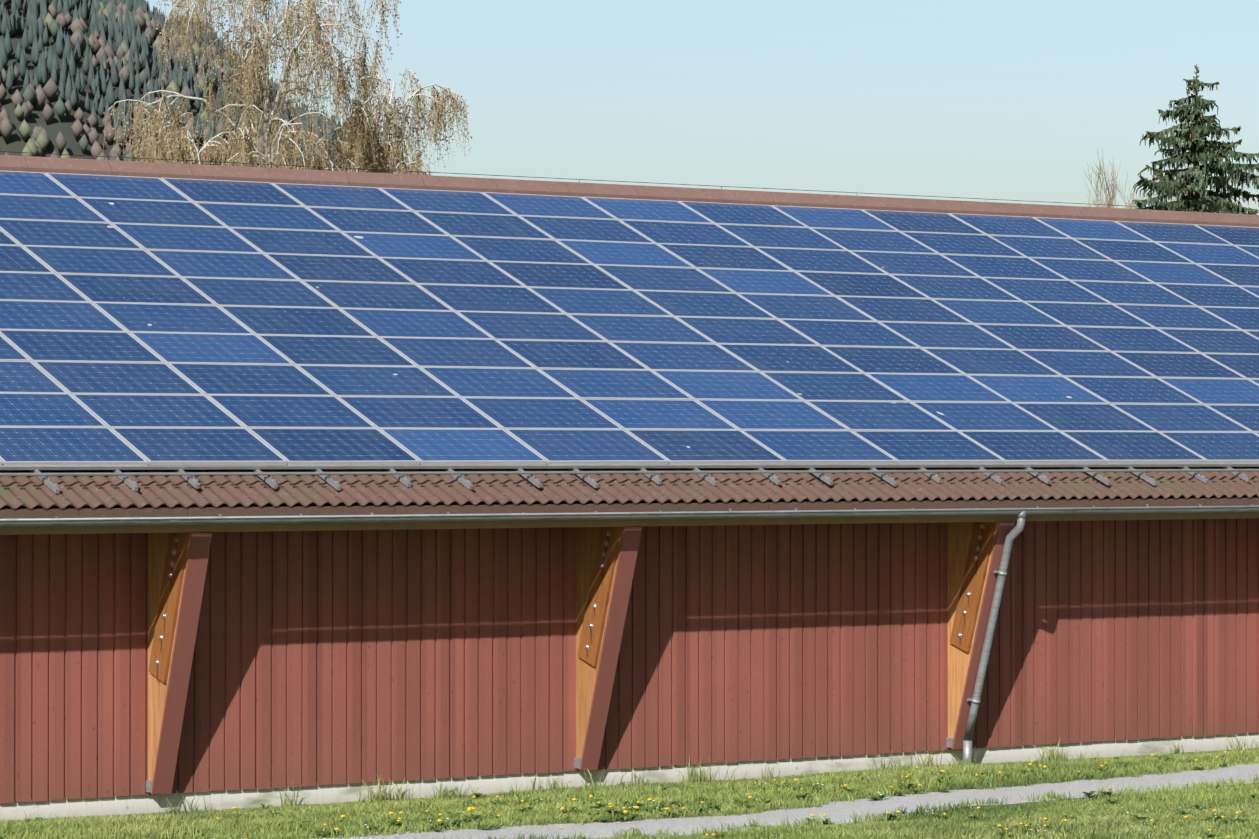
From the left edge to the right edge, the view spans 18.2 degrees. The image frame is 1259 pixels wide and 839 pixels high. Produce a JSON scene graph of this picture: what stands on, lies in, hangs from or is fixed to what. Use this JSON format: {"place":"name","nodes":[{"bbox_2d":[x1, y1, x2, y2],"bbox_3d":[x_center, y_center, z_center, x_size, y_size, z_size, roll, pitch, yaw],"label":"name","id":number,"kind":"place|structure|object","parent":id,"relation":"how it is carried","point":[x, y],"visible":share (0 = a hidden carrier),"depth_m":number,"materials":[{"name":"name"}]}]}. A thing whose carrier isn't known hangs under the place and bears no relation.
{"place":"outdoors","nodes":[
{"label":"outdoors","id":0,"kind":"place"},
{"bbox_2d":[0,0,425,174],"bbox_3d":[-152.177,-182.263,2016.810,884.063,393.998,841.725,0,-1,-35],"label":"hill forest trees","id":1,"kind":"object","parent":0,"point":[117,20],"visible":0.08,"depth_m":1970.48,"materials":[{"name":"green plant"}]},
{"bbox_2d":[0,467,1258,507],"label":"roof sheets","id":2,"kind":"object","parent":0,"point":[76,494],"visible":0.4,"depth_m":43.77,"materials":[{"name":"brown tile"}]},
{"bbox_2d":[0,494,1258,509],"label":"roof sheet edge","id":3,"kind":"object","parent":2,"relation":"attached to","point":[607,502],"visible":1,"depth_m":43.38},
{"bbox_2d":[0,733,1258,838],"bbox_3d":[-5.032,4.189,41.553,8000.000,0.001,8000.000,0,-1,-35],"label":"ground","id":4,"kind":"structure","parent":0,"point":[872,794],"depth_m":43.48,"materials":[{"name":"green plant"}]},
{"bbox_2d":[124,104,258,165],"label":"birch twigs","id":5,"kind":"object","parent":4,"relation":"on","point":[179,154],"visible":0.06,"depth_m":119.81,"materials":[{"name":"brown plant"}]},
{"bbox_2d":[103,0,414,172],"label":"birch twigs","id":6,"kind":"object","parent":4,"relation":"on","point":[253,73],"visible":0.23,"depth_m":110.67,"materials":[{"name":"brown plant"}]},
{"bbox_2d":[285,35,471,174],"bbox_3d":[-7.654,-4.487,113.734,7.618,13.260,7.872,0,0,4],"label":"birch twigs","id":7,"kind":"object","parent":4,"relation":"on","point":[360,140],"visible":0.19,"depth_m":113.08,"materials":[{"name":"brown plant"}]},
{"bbox_2d":[146,522,1014,794],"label":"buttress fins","id":8,"kind":"object","parent":4,"relation":"on","point":[167,701],"visible":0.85,"depth_m":44.21,"materials":[{"name":"brown wood"}]},
{"bbox_2d":[149,522,996,682],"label":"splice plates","id":9,"kind":"object","parent":8,"relation":"attached to","point":[599,592],"visible":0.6,"depth_m":44.15,"materials":[{"name":"brown wood"}]},
{"bbox_2d":[155,524,984,682],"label":"bolts","id":10,"kind":"object","parent":9,"relation":"attached to","point":[604,555],"visible":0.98,"depth_m":44.10,"materials":[{"name":"metal"}]},
{"bbox_2d":[0,512,1258,534],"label":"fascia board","id":11,"kind":"object","parent":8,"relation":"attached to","point":[27,530],"visible":0.25,"depth_m":43.55,"materials":[{"name":"brown wood"}]},
{"bbox_2d":[963,511,1025,764],"bbox_3d":[4.393,2.691,47.212,0.190,3.194,1.128,0,-1,-35],"label":"downpipe","id":12,"kind":"object","parent":8,"relation":"attached to","point":[1011,536],"visible":0.85,"depth_m":47.24,"materials":[{"name":"metal"}]},
{"bbox_2d":[0,730,1258,820],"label":"plinth","id":13,"kind":"structure","parent":4,"relation":"on","point":[221,799],"depth_m":44.67,"materials":[{"name":"concrete"}]},
{"bbox_2d":[0,518,1258,803],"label":"wall cladding","id":14,"kind":"structure","parent":13,"relation":"on","point":[340,656],"depth_m":44.60,"materials":[{"name":"paint"}]},
{"bbox_3d":[2.148,0.503,57.504,58.000,7.142,20.305,0,-1,-35],"label":"roof","id":15,"kind":"object","parent":13,"relation":"on","visible":0},
{"bbox_2d":[0,155,1258,226],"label":"ridge cap","id":16,"kind":"object","parent":15,"relation":"on","point":[192,171],"visible":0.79,"depth_m":55.45,"materials":[{"name":"brown metal"}]},
{"bbox_2d":[0,151,1248,211],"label":"lightning wire","id":17,"kind":"object","parent":16,"relation":"on","point":[599,180],"visible":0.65,"depth_m":55.55,"materials":[{"name":"grey metal"}]},
{"bbox_2d":[0,463,1258,493],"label":"mounting rails","id":18,"kind":"object","parent":15,"relation":"on","point":[404,480],"visible":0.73,"depth_m":44.11,"materials":[{"name":"metal"}]},
{"bbox_2d":[0,170,1258,465],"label":"solar panels","id":19,"kind":"object","parent":18,"relation":"on","point":[176,322],"visible":1,"depth_m":49.35,"materials":[{"name":"glass"}]},
{"bbox_2d":[0,498,1258,518],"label":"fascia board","id":20,"kind":"object","parent":15,"relation":"attached to","point":[314,510],"visible":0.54,"depth_m":43.37,"materials":[{"name":"brown wood"}]},
{"bbox_2d":[0,504,1258,526],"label":"gutter","id":21,"kind":"object","parent":20,"relation":"attached to","point":[301,518],"visible":1,"depth_m":43.22,"materials":[{"name":"metal"}]},
{"bbox_2d":[1,495,1257,508],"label":"eave soffit","id":22,"kind":"structure","parent":15,"relation":"attached to","point":[548,502],"depth_m":43.55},
{"bbox_2d":[1,479,1257,497],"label":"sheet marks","id":23,"kind":"object","parent":15,"relation":"on","point":[618,482],"visible":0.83,"depth_m":43.96,"materials":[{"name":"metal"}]},
{"bbox_2d":[0,751,1258,838],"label":"meadow flowers","id":24,"kind":"object","parent":4,"relation":"on","point":[605,818],"visible":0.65,"depth_m":41.17,"materials":[{"name":"yellow plant"}]},
{"bbox_2d":[1062,182,1154,209],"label":"bare tree","id":25,"kind":"object","parent":4,"relation":"on","point":[1109,202],"visible":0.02,"depth_m":116.31,"materials":[{"name":"brown plant"}]},
{"bbox_2d":[1082,148,1191,209],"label":"bare tree","id":26,"kind":"object","parent":4,"relation":"on","point":[1106,189],"depth_m":119.97,"materials":[{"name":"brown plant"}]},
{"bbox_2d":[145,0,1258,214],"label":"sky","id":27,"kind":"structure","parent":0,"point":[1004,100],"materials":[{"name":"blue"}]},
{"bbox_2d":[313,763,1258,838],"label":"gravel path","id":28,"kind":"structure","parent":0,"point":[839,811],"depth_m":41.87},
{"bbox_2d":[1132,65,1258,214],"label":"spruce","id":29,"kind":"object","parent":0,"point":[1207,170],"depth_m":110.96,"materials":[{"name":"green plant"}]},
{"bbox_2d":[1142,83,1258,201],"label":"spruce cones","id":30,"kind":"object","parent":29,"relation":"attached to","point":[1190,138],"visible":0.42,"depth_m":111.02,"materials":[{"name":"brown plant"}]}
]}

